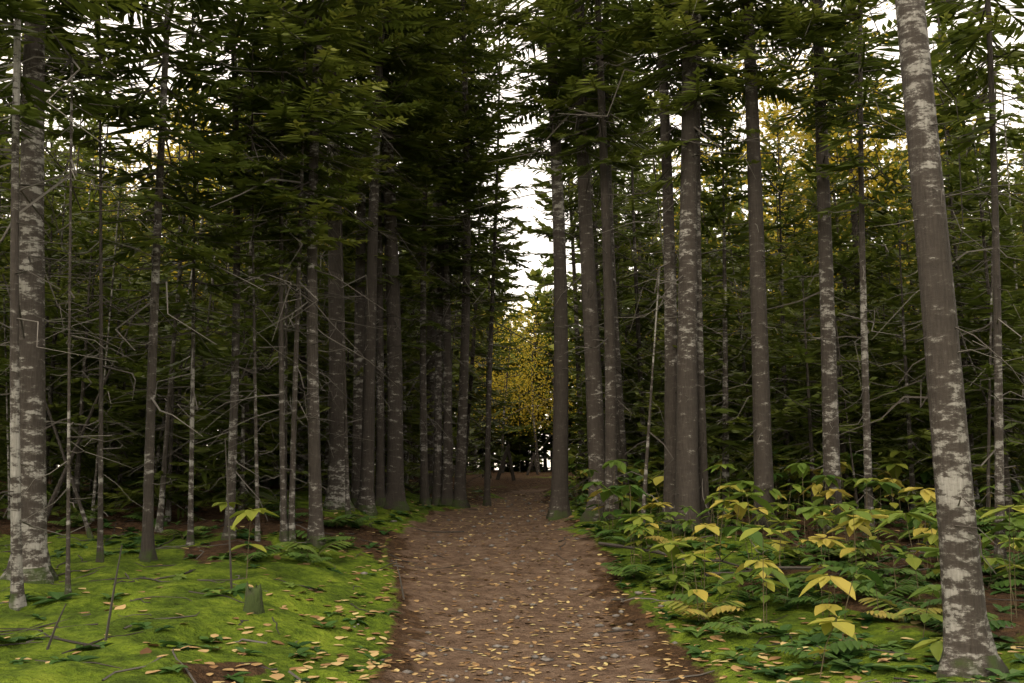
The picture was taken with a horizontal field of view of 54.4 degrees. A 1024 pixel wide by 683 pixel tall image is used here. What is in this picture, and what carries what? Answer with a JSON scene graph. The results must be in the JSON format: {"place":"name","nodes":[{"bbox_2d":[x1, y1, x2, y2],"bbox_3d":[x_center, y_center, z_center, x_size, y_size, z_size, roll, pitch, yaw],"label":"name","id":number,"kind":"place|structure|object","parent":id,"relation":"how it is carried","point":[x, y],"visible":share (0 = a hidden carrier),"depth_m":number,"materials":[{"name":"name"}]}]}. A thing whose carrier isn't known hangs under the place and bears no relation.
{"place":"outdoors","nodes":[
{"label":"outdoors","id":0,"kind":"place"},
{"bbox_2d":[0,470,1023,682],"bbox_3d":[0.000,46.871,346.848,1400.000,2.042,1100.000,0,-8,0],"label":"ground","id":1,"kind":"structure","parent":0,"point":[215,614],"depth_m":9.53,"materials":[{"name":"green plant"}]},
{"bbox_2d":[0,0,160,583],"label":"spruce tree","id":2,"kind":"object","parent":1,"relation":"on","point":[37,566],"visible":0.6,"depth_m":10.20,"materials":[{"name":"white plant"}]},
{"bbox_2d":[0,0,182,610],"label":"spruce tree","id":3,"kind":"object","parent":1,"relation":"on","point":[30,115],"visible":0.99,"depth_m":8.95,"materials":[{"name":"white plant"}]},
{"bbox_2d":[0,0,183,597],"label":"spruce tree","id":4,"kind":"object","parent":1,"relation":"on","point":[85,109],"visible":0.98,"depth_m":9.28,"materials":[{"name":"green plant"}]},
{"bbox_2d":[0,0,225,562],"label":"spruce tree","id":5,"kind":"object","parent":1,"relation":"on","point":[133,111],"visible":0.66,"depth_m":11.20,"materials":[{"name":"green plant"}]},
{"bbox_2d":[45,0,279,561],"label":"spruce tree","id":6,"kind":"object","parent":1,"relation":"on","point":[148,553],"visible":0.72,"depth_m":11.64,"materials":[{"name":"green plant"}]},
{"bbox_2d":[46,0,328,545],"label":"spruce tree","id":7,"kind":"object","parent":1,"relation":"on","point":[223,239],"visible":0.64,"depth_m":12.43,"materials":[{"name":"green plant"}]},
{"bbox_2d":[134,5,313,541],"bbox_3d":[-3.406,-0.858,12.856,2.019,7.253,2.889,0,-8,0],"label":"spruce tree","id":8,"kind":"object","parent":1,"relation":"on","point":[247,55],"visible":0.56,"depth_m":12.87,"materials":[{"name":"green plant"}]},
{"bbox_2d":[124,0,329,539],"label":"spruce tree","id":9,"kind":"object","parent":1,"relation":"on","point":[232,473],"visible":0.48,"depth_m":12.79,"materials":[{"name":"green plant"}]},
{"bbox_2d":[243,582,264,614],"bbox_3d":[-2.255,2.227,8.638,0.180,0.296,0.169,-4,-9,28],"label":"stump","id":10,"kind":"object","parent":1,"relation":"on","point":[253,603],"visible":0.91,"depth_m":8.61,"materials":[{"name":"green plant"}]},
{"bbox_2d":[162,0,394,541],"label":"spruce tree","id":11,"kind":"object","parent":1,"relation":"on","point":[279,111],"visible":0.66,"depth_m":12.94,"materials":[{"name":"green plant"}]},
{"bbox_2d":[197,0,435,548],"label":"spruce tree","id":12,"kind":"object","parent":1,"relation":"on","point":[315,531],"visible":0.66,"depth_m":13.12,"materials":[{"name":"green plant"}]},
{"bbox_2d":[211,0,424,541],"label":"spruce tree","id":13,"kind":"object","parent":1,"relation":"on","point":[327,213],"visible":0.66,"depth_m":12.99,"materials":[{"name":"green plant"}]},
{"bbox_2d":[239,0,441,511],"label":"spruce tree","id":14,"kind":"object","parent":1,"relation":"on","point":[335,500],"visible":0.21,"depth_m":16.23,"materials":[{"name":"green plant"}]},
{"bbox_2d":[301,1,434,506],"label":"spruce tree","id":15,"kind":"object","parent":1,"relation":"on","point":[359,315],"visible":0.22,"depth_m":17.23,"materials":[{"name":"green plant"}]},
{"bbox_2d":[290,1,464,506],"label":"spruce tree","id":16,"kind":"object","parent":1,"relation":"on","point":[401,206],"visible":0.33,"depth_m":17.46,"materials":[{"name":"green plant"}]},
{"bbox_2d":[315,0,482,510],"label":"spruce tree","id":17,"kind":"object","parent":1,"relation":"on","point":[395,496],"visible":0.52,"depth_m":17.55,"materials":[{"name":"green plant"}]},
{"bbox_2d":[366,0,488,505],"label":"spruce tree","id":18,"kind":"object","parent":1,"relation":"on","point":[424,499],"visible":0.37,"depth_m":18.60,"materials":[{"name":"green plant"}]},
{"bbox_2d":[381,0,526,505],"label":"spruce tree","id":19,"kind":"object","parent":1,"relation":"on","point":[437,475],"visible":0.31,"depth_m":19.41,"materials":[{"name":"green plant"}]},
{"bbox_2d":[399,0,515,506],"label":"spruce tree","id":20,"kind":"object","parent":1,"relation":"on","point":[447,496],"visible":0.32,"depth_m":19.29,"materials":[{"name":"green plant"}]},
{"bbox_2d":[397,0,528,507],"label":"spruce tree","id":21,"kind":"object","parent":1,"relation":"on","point":[459,491],"visible":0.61,"depth_m":19.43,"materials":[{"name":"green plant"}]},
{"bbox_2d":[404,201,530,477],"bbox_3d":[-2.024,-0.392,36.272,3.426,11.254,8.560,-3,-8,22],"label":"conifer tree","id":22,"kind":"object","parent":1,"relation":"on","point":[483,402],"visible":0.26,"depth_m":38.14,"materials":[{"name":"green plant"}]},
{"bbox_2d":[46,439,927,649],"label":"dead sticks","id":23,"kind":"object","parent":1,"relation":"on","point":[599,543],"visible":0.5,"depth_m":10.31,"materials":[{"name":"brown wood"}]},
{"bbox_2d":[428,0,553,505],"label":"spruce tree","id":24,"kind":"object","parent":1,"relation":"on","point":[494,273],"visible":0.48,"depth_m":20.70,"materials":[{"name":"green plant"}]},
{"bbox_2d":[0,142,1022,475],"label":"forest spruce","id":25,"kind":"object","parent":1,"relation":"on","point":[538,298],"visible":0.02,"depth_m":63.07,"materials":[{"name":"green plant"}]},
{"bbox_2d":[0,0,1023,538],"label":"forest spruce","id":26,"kind":"object","parent":1,"relation":"on","point":[800,422],"visible":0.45,"depth_m":16.53,"materials":[{"name":"green plant"}]},
{"bbox_2d":[0,440,1023,682],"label":"undergrowth plants","id":27,"kind":"object","parent":1,"relation":"on","point":[915,517],"visible":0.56,"depth_m":10.56,"materials":[{"name":"green plant"}]},
{"bbox_2d":[0,0,1023,486],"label":"forest spruce","id":28,"kind":"object","parent":1,"relation":"on","point":[548,326],"visible":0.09,"depth_m":29.55,"materials":[{"name":"green plant"}]},
{"bbox_2d":[0,42,1023,235],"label":"forest spruce","id":29,"kind":"object","parent":1,"relation":"on","point":[1012,91],"visible":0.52,"depth_m":18.74,"materials":[{"name":"green plant"}]},
{"bbox_2d":[0,473,1023,658],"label":"ferns","id":30,"kind":"object","parent":1,"relation":"on","point":[903,607],"visible":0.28,"depth_m":10.29,"materials":[{"name":"green plant"}]},
{"bbox_2d":[2,484,1023,682],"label":"fallen leaves","id":31,"kind":"object","parent":1,"relation":"on","point":[277,676],"visible":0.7,"depth_m":8.45,"materials":[{"name":"orange plant"}]},
{"bbox_2d":[3,2,1023,472],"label":"birch autumn trees","id":32,"kind":"object","parent":1,"relation":"on","point":[767,200],"visible":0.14,"depth_m":27.12,"materials":[{"name":"yellow plant"}]},
{"bbox_2d":[496,445,538,480],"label":"trail barrier posts","id":33,"kind":"object","parent":1,"relation":"on","point":[507,452],"visible":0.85,"depth_m":32.84,"materials":[{"name":"brown wood"}]},
{"bbox_2d":[458,0,643,520],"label":"spruce tree","id":34,"kind":"object","parent":1,"relation":"on","point":[559,506],"visible":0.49,"depth_m":17.51,"materials":[{"name":"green plant"}]},
{"bbox_2d":[353,494,749,682],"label":"path pebbles","id":35,"kind":"object","parent":1,"relation":"on","point":[507,678],"visible":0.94,"depth_m":9.57,"materials":[{"name":"stone"}]},
{"bbox_2d":[494,0,649,521],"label":"spruce tree","id":36,"kind":"object","parent":1,"relation":"on","point":[594,409],"visible":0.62,"depth_m":16.69,"materials":[{"name":"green plant"}]},
{"bbox_2d":[489,0,705,520],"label":"spruce tree","id":37,"kind":"object","parent":1,"relation":"on","point":[601,87],"visible":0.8,"depth_m":16.30,"materials":[{"name":"green plant"}]},
{"bbox_2d":[557,0,774,526],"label":"spruce tree","id":38,"kind":"object","parent":1,"relation":"on","point":[663,129],"visible":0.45,"depth_m":15.21,"materials":[{"name":"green plant"}]},
{"bbox_2d":[592,0,829,534],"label":"spruce tree","id":39,"kind":"object","parent":1,"relation":"on","point":[686,491],"visible":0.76,"depth_m":14.38,"materials":[{"name":"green plant"}]},
{"bbox_2d":[614,0,815,524],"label":"spruce tree","id":40,"kind":"object","parent":1,"relation":"on","point":[674,43],"visible":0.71,"depth_m":14.60,"materials":[{"name":"green plant"}]},
{"bbox_2d":[663,0,874,527],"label":"spruce tree","id":41,"kind":"object","parent":1,"relation":"on","point":[762,450],"visible":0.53,"depth_m":14.46,"materials":[{"name":"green plant"}]},
{"bbox_2d":[720,0,949,532],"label":"spruce tree","id":42,"kind":"object","parent":1,"relation":"on","point":[831,443],"visible":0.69,"depth_m":14.11,"materials":[{"name":"green plant"}]},
{"bbox_2d":[738,0,976,535],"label":"spruce tree","id":43,"kind":"object","parent":1,"relation":"on","point":[862,62],"visible":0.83,"depth_m":13.65,"materials":[{"name":"green plant"}]},
{"bbox_2d":[836,0,1023,677],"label":"spruce tree","id":44,"kind":"object","parent":1,"relation":"on","point":[969,648],"visible":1,"depth_m":6.88,"materials":[{"name":"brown plant"}]},
{"bbox_2d":[872,0,1023,564],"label":"spruce tree","id":45,"kind":"object","parent":1,"relation":"on","point":[989,78],"visible":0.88,"depth_m":11.74,"materials":[{"name":"green plant"}]},
{"bbox_2d":[0,0,1023,469],"label":"sky","id":46,"kind":"structure","parent":0,"point":[512,178],"materials":[{"name":"white"}]}
]}

